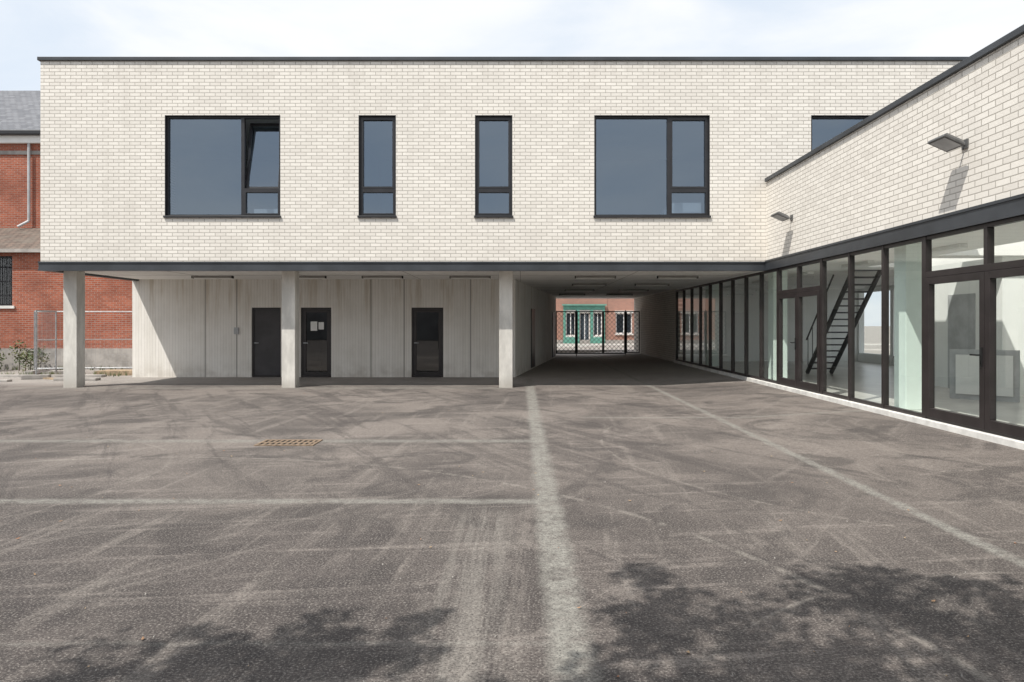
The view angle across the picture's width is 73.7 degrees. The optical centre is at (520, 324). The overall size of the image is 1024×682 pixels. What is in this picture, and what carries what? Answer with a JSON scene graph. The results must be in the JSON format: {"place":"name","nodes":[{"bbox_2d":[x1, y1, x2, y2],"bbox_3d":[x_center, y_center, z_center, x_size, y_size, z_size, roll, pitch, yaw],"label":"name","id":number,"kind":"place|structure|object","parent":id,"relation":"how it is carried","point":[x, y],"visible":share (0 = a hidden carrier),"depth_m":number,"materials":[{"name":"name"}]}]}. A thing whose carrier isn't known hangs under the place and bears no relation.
{"place":"outdoors","nodes":[
{"label":"outdoors","id":0,"kind":"place"},
{"bbox_2d":[0,144,39,227],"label":"wall","id":1,"kind":"structure","parent":0,"point":[13,191],"depth_m":26.60,"materials":[{"name":"red brick"}]},
{"bbox_2d":[0,91,39,129],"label":"roof","id":2,"kind":"structure","parent":1,"relation":"on","point":[19,110],"depth_m":28.60,"materials":[{"name":"tile"}]},
{"bbox_2d":[0,130,39,134],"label":"gutter","id":3,"kind":"object","parent":2,"relation":"attached to","point":[19,132],"depth_m":26.22,"materials":[{"name":"grey metal"}]},
{"bbox_2d":[0,135,39,143],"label":"eaves board","id":4,"kind":"object","parent":1,"relation":"attached to","point":[19,139],"depth_m":26.42,"materials":[{"name":"white wood"}]},
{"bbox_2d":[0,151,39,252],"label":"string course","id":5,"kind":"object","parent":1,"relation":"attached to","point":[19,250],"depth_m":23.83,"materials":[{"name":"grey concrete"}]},
{"bbox_2d":[0,228,39,248],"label":"annex roof","id":6,"kind":"structure","parent":5,"relation":"on","point":[19,238],"depth_m":25.07,"materials":[{"name":"brown tile"}]},
{"bbox_2d":[17,143,29,227],"bbox_3d":[-18.644,-5.513,26.390,1.483,3.608,0.274,0,0,0],"label":"downpipe","id":7,"kind":"object","parent":1,"relation":"attached to","point":[28,187],"visible":0.67,"depth_m":26.44,"materials":[{"name":"metal"}]},
{"bbox_2d":[0,253,131,347],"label":"annex wall","id":8,"kind":"structure","parent":0,"point":[33,288],"depth_m":24.00,"materials":[{"name":"red brick"}]},
{"bbox_2d":[0,256,11,305],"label":"window bars","id":9,"kind":"object","parent":8,"relation":"attached to","point":[4,281],"depth_m":24.06,"materials":[{"name":"metal"}]},
{"bbox_2d":[1,258,11,303],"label":"window back","id":10,"kind":"structure","parent":8,"relation":"attached to","point":[6,279],"depth_m":24.29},
{"bbox_2d":[0,306,14,307],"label":"window sill","id":11,"kind":"structure","parent":8,"relation":"attached to","point":[7,306],"depth_m":23.94,"materials":[{"name":"white stone"}]},
{"bbox_2d":[246,119,278,159],"bbox_3d":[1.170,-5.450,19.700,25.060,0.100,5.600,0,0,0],"label":"window frame","id":12,"kind":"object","parent":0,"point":[248,121],"depth_m":18.29,"materials":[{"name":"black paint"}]},
{"bbox_2d":[311,321,323,330],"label":"door notices","id":13,"kind":"object","parent":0,"point":[314,325],"depth_m":20.66,"materials":[{"name":"white paper"}]},
{"bbox_2d":[0,326,1023,681],"bbox_3d":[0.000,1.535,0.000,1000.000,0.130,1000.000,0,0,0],"label":"asphalt ground","id":14,"kind":"structure","parent":0,"point":[290,578],"depth_m":5.22,"materials":[{"name":"grey asphalt"}]},
{"bbox_2d":[0,340,49,370],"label":"ivy shrub","id":15,"kind":"object","parent":14,"relation":"on","point":[29,356],"visible":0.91,"depth_m":23.35,"materials":[{"name":"green plant"}]},
{"bbox_2d":[21,310,62,379],"bbox_3d":[-14.425,0.590,20.800,0.700,2.020,2.154,0,0,-20],"label":"construction fence","id":16,"kind":"object","parent":14,"relation":"on","point":[39,376],"visible":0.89,"depth_m":20.35,"materials":[{"name":"metal"}]},
{"bbox_2d":[0,374,105,381],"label":"edging stones","id":17,"kind":"object","parent":14,"relation":"on","point":[53,375],"visible":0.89,"depth_m":20.55,"materials":[{"name":"white concrete"}]},
{"bbox_2d":[0,365,126,376],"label":"weeds","id":18,"kind":"object","parent":14,"relation":"on","point":[110,374],"visible":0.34,"depth_m":21.06,"materials":[{"name":"green plant"}]},
{"bbox_2d":[0,348,131,369],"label":"plinth","id":19,"kind":"structure","parent":14,"relation":"on","point":[100,357],"depth_m":23.97,"materials":[{"name":"grey concrete"}]},
{"bbox_2d":[63,271,84,387],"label":"concrete pillar","id":20,"kind":"structure","parent":14,"relation":"on","point":[73,329],"depth_m":17.20,"materials":[{"name":"grey concrete"}]},
{"bbox_2d":[25,311,131,373],"bbox_3d":[-13.825,0.590,22.100,3.643,2.020,0.700,0,0,-10],"label":"construction fence","id":21,"kind":"object","parent":14,"relation":"on","point":[117,362],"visible":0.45,"depth_m":22.13,"materials":[{"name":"metal"}]},
{"bbox_2d":[43,369,131,379],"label":"loose planks","id":22,"kind":"object","parent":14,"relation":"on","point":[129,371],"visible":0.38,"depth_m":21.28,"materials":[{"name":"wood"}]},
{"bbox_2d":[254,439,322,445],"bbox_3d":[-3.110,1.619,9.190,0.780,0.062,0.440,0,0,0],"label":"drain grate","id":23,"kind":"object","parent":14,"relation":"on","point":[289,442],"visible":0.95,"depth_m":9.17,"materials":[{"name":"metal"}]},
{"bbox_2d":[282,271,298,387],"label":"concrete pillar","id":24,"kind":"structure","parent":14,"relation":"on","point":[290,329],"depth_m":17.20,"materials":[{"name":"grey concrete"}]},
{"bbox_2d":[132,279,514,376],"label":"recess concrete wall","id":25,"kind":"structure","parent":14,"relation":"on","point":[182,327],"depth_m":20.60,"materials":[{"name":"grey concrete"}]},
{"bbox_2d":[234,327,238,333],"bbox_3d":[-8.550,0.200,20.574,0.140,0.200,0.048,0,0,0],"label":"call box","id":26,"kind":"object","parent":25,"relation":"attached to","point":[236,330],"visible":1,"depth_m":20.55,"materials":[{"name":"metal"}]},
{"bbox_2d":[252,308,442,376],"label":"door frames","id":27,"kind":"structure","parent":25,"relation":"attached to","point":[305,373],"depth_m":20.65,"materials":[{"name":"black metal"}]},
{"bbox_2d":[254,309,279,374],"bbox_3d":[-7.660,0.549,20.685,0.774,1.992,0.050,0,0,0],"label":"door leaf","id":28,"kind":"object","parent":27,"relation":"in","point":[267,341],"visible":1,"depth_m":20.66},
{"bbox_2d":[84,269,893,298],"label":"soffit","id":29,"kind":"structure","parent":25,"relation":"on","point":[552,278],"depth_m":19.77,"materials":[{"name":"white paint"}]},
{"bbox_2d":[191,276,233,278],"bbox_3d":[-8.600,-1.310,19.100,1.140,0.070,0.140,0,0,0],"label":"ceiling light","id":30,"kind":"object","parent":29,"relation":"attached to","point":[212,277],"visible":1,"depth_m":19.03,"materials":[{"name":"white paint"}]},
{"bbox_2d":[299,276,326,278],"bbox_3d":[-6.000,-1.310,19.100,1.140,0.070,0.140,0,0,0],"label":"ceiling light","id":31,"kind":"object","parent":29,"relation":"attached to","point":[311,277],"visible":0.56,"depth_m":19.03,"materials":[{"name":"white paint"}]},
{"bbox_2d":[362,276,402,278],"bbox_3d":[-3.850,-1.310,19.100,1.140,0.070,0.140,0,0,0],"label":"ceiling light","id":32,"kind":"object","parent":29,"relation":"attached to","point":[382,277],"visible":1,"depth_m":19.03,"materials":[{"name":"white paint"}]},
{"bbox_2d":[38,263,764,280],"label":"edge beam","id":33,"kind":"structure","parent":29,"relation":"on","point":[401,265],"depth_m":16.57,"materials":[{"name":"metal"}]},
{"bbox_2d":[38,261,764,270],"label":"edge beam flanges","id":34,"kind":"object","parent":33,"relation":"attached to","point":[401,262],"visible":1,"depth_m":16.55,"materials":[{"name":"metal"}]},
{"bbox_2d":[40,61,960,260],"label":"front brick wall","id":35,"kind":"structure","parent":33,"relation":"on","point":[102,160],"depth_m":16.60,"materials":[{"name":"beige brick"}]},
{"bbox_2d":[163,216,710,217],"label":"window sills","id":36,"kind":"structure","parent":35,"relation":"attached to","point":[474,216],"depth_m":16.56,"materials":[{"name":"black metal"}]},
{"bbox_2d":[37,57,967,60],"bbox_3d":[1.170,-6.442,26.300,25.760,0.085,19.500,0,0,0],"label":"parapet cap","id":37,"kind":"object","parent":35,"relation":"on","point":[500,58],"visible":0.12,"depth_m":16.55,"materials":[{"name":"metal"}]},
{"bbox_2d":[165,115,869,215],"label":"window frames","id":38,"kind":"structure","parent":35,"relation":"attached to","point":[246,189],"depth_m":16.67,"materials":[{"name":"black metal"}]},
{"bbox_2d":[170,119,863,214],"bbox_3d":[0.608,-3.850,16.877,18.395,2.360,0.314,0,0,0],"label":"window glass","id":39,"kind":"object","parent":38,"relation":"in","point":[205,166],"visible":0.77,"depth_m":16.72,"materials":[{"name":"blue glass"}]},
{"bbox_2d":[168,271,682,298],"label":"soffit joints","id":40,"kind":"object","parent":29,"relation":"attached to","point":[576,287],"visible":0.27,"depth_m":25.16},
{"bbox_2d":[450,276,490,278],"bbox_3d":[-1.400,-1.310,19.100,1.140,0.070,0.140,0,0,0],"label":"ceiling light","id":41,"kind":"object","parent":29,"relation":"attached to","point":[469,277],"visible":1,"depth_m":19.03,"materials":[{"name":"white paint"}]},
{"bbox_2d":[565,289,593,290],"bbox_3d":[2.300,-1.310,26.500,1.140,0.070,0.140,0,0,0],"label":"ceiling light","id":42,"kind":"object","parent":29,"relation":"attached to","point":[579,289],"visible":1,"depth_m":26.43,"materials":[{"name":"white paint"}]},
{"bbox_2d":[575,276,615,278],"bbox_3d":[2.100,-1.310,19.100,1.140,0.070,0.140,0,0,0],"label":"ceiling light","id":43,"kind":"object","parent":29,"relation":"attached to","point":[594,277],"visible":1,"depth_m":19.03,"materials":[{"name":"white paint"}]},
{"bbox_2d":[619,289,648,290],"bbox_3d":[4.400,-1.310,26.500,1.140,0.070,0.140,0,0,0],"label":"ceiling light","id":44,"kind":"object","parent":29,"relation":"attached to","point":[633,289],"visible":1,"depth_m":26.43,"materials":[{"name":"white paint"}]},
{"bbox_2d":[657,276,697,278],"bbox_3d":[4.400,-1.310,19.100,1.140,0.070,0.140,0,0,0],"label":"ceiling light","id":45,"kind":"object","parent":29,"relation":"attached to","point":[676,277],"visible":1,"depth_m":19.03,"materials":[{"name":"white paint"}]},
{"bbox_2d":[307,312,438,371],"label":"store room walls","id":46,"kind":"structure","parent":14,"relation":"on","point":[427,340],"depth_m":23.60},
{"bbox_2d":[499,271,512,387],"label":"concrete pillar","id":47,"kind":"structure","parent":14,"relation":"on","point":[505,329],"depth_m":17.20,"materials":[{"name":"grey concrete"}]},
{"bbox_2d":[515,280,555,376],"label":"passage concrete wall","id":48,"kind":"structure","parent":14,"relation":"on","point":[528,298],"depth_m":24.08,"materials":[{"name":"grey concrete"}]},
{"bbox_2d":[531,309,554,367],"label":"passage doors","id":49,"kind":"structure","parent":48,"relation":"in","point":[533,337],"depth_m":24.95,"materials":[{"name":"black metal"}]},
{"bbox_2d":[556,299,607,339],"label":"walls","id":50,"kind":"structure","parent":14,"relation":"on","point":[559,303],"depth_m":50.00,"materials":[{"name":"red brick"}]},
{"bbox_2d":[566,313,601,339],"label":"window frames","id":51,"kind":"structure","parent":50,"relation":"attached to","point":[584,324],"depth_m":50.08,"materials":[{"name":"white wood"}]},
{"bbox_2d":[567,314,600,339],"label":"window glass","id":52,"kind":"object","parent":51,"relation":"in","point":[582,325],"visible":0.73,"depth_m":50.12,"materials":[{"name":"glass"}]},
{"bbox_2d":[566,310,602,336],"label":"sills and lintels","id":53,"kind":"structure","parent":50,"relation":"attached to","point":[583,312],"depth_m":49.94,"materials":[{"name":"stone"}]},
{"bbox_2d":[557,340,607,342],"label":"plinth","id":54,"kind":"structure","parent":14,"relation":"on","point":[585,341],"depth_m":49.96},
{"bbox_2d":[562,304,606,342],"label":"green shopfront","id":55,"kind":"object","parent":14,"relation":"on","point":[590,307],"visible":0.69,"depth_m":49.90,"materials":[{"name":"paint"}]},
{"bbox_2d":[556,310,639,355],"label":"lattice gate","id":56,"kind":"structure","parent":14,"relation":"on","point":[625,333],"depth_m":33.99,"materials":[{"name":"black metal"}]},
{"bbox_2d":[608,299,633,339],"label":"walls","id":57,"kind":"structure","parent":14,"relation":"on","point":[620,304],"depth_m":50.00,"materials":[{"name":"red brick"}]},
{"bbox_2d":[616,313,631,333],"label":"window frames","id":58,"kind":"structure","parent":57,"relation":"attached to","point":[623,322],"depth_m":50.08,"materials":[{"name":"white wood"}]},
{"bbox_2d":[617,314,630,332],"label":"window glass","id":59,"kind":"object","parent":58,"relation":"in","point":[619,319],"visible":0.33,"depth_m":50.12,"materials":[{"name":"black glass"}]},
{"bbox_2d":[608,340,633,342],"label":"plinth","id":60,"kind":"structure","parent":14,"relation":"on","point":[620,341],"depth_m":49.96,"materials":[{"name":"grey stone"}]},
{"bbox_2d":[634,289,682,361],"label":"passage brick wall","id":61,"kind":"structure","parent":14,"relation":"on","point":[657,325],"depth_m":29.20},
{"bbox_2d":[557,344,889,346],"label":"kerb","id":62,"kind":"structure","parent":14,"relation":"on","point":[570,345],"depth_m":47.85,"materials":[{"name":"concrete"}]},
{"bbox_2d":[674,24,1023,449],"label":"school wing","id":63,"kind":"structure","parent":14,"relation":"on","point":[885,189],"depth_m":11.64,"materials":[{"name":"beige brick"}]},
{"bbox_2d":[771,211,792,221],"bbox_3d":[5.766,-2.369,15.000,0.406,0.180,0.380,0,0,0],"label":"wall floodlight","id":64,"kind":"object","parent":63,"relation":"attached to","point":[780,216],"depth_m":14.94,"materials":[{"name":"metal"}]},
{"bbox_2d":[805,270,880,373],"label":"steel staircase","id":65,"kind":"structure","parent":63,"relation":"on","point":[869,292],"depth_m":18.12,"materials":[{"name":"black metal"}]},
{"bbox_2d":[927,133,968,151],"bbox_3d":[5.766,-2.439,9.150,0.406,0.180,0.380,0,0,0],"label":"wall floodlight","id":66,"kind":"object","parent":63,"relation":"attached to","point":[946,142],"depth_m":9.10,"materials":[{"name":"metal"}]},
{"bbox_2d":[948,293,974,387],"bbox_3d":[9.588,0.390,14.850,0.017,2.080,0.900,0,0,0],"label":"inner grey door","id":67,"kind":"structure","parent":63,"relation":"in","point":[961,307],"depth_m":14.86,"materials":[{"name":"metal"}]},
{"bbox_2d":[950,349,1019,401],"bbox_3d":[8.709,0.955,12.833,1.099,0.950,0.092,0,0,41],"label":"leaning board","id":68,"kind":"object","parent":63,"relation":"on","point":[964,374],"visible":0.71,"depth_m":12.87,"materials":[{"name":"metal"}]},
{"bbox_2d":[0,0,1023,325],"label":"sky","id":69,"kind":"structure","parent":0,"point":[30,30],"materials":[{"name":"white"}]},
{"bbox_2d":[16,390,1014,676],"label":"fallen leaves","id":70,"kind":"object","parent":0,"point":[430,546],"visible":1,"depth_m":4.35,"materials":[{"name":"brown plant"}]},
{"bbox_2d":[16,406,1022,681],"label":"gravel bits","id":71,"kind":"object","parent":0,"point":[514,548],"visible":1,"depth_m":4.29,"materials":[{"name":"grey gravel"}]},
{"bbox_2d":[557,349,889,352],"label":"pavement","id":72,"kind":"structure","parent":0,"point":[580,350],"depth_m":38.30,"materials":[{"name":"grey concrete"}]},
{"bbox_2d":[558,343,889,343],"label":"pavement","id":73,"kind":"structure","parent":0,"point":[633,343],"depth_m":49.75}
]}

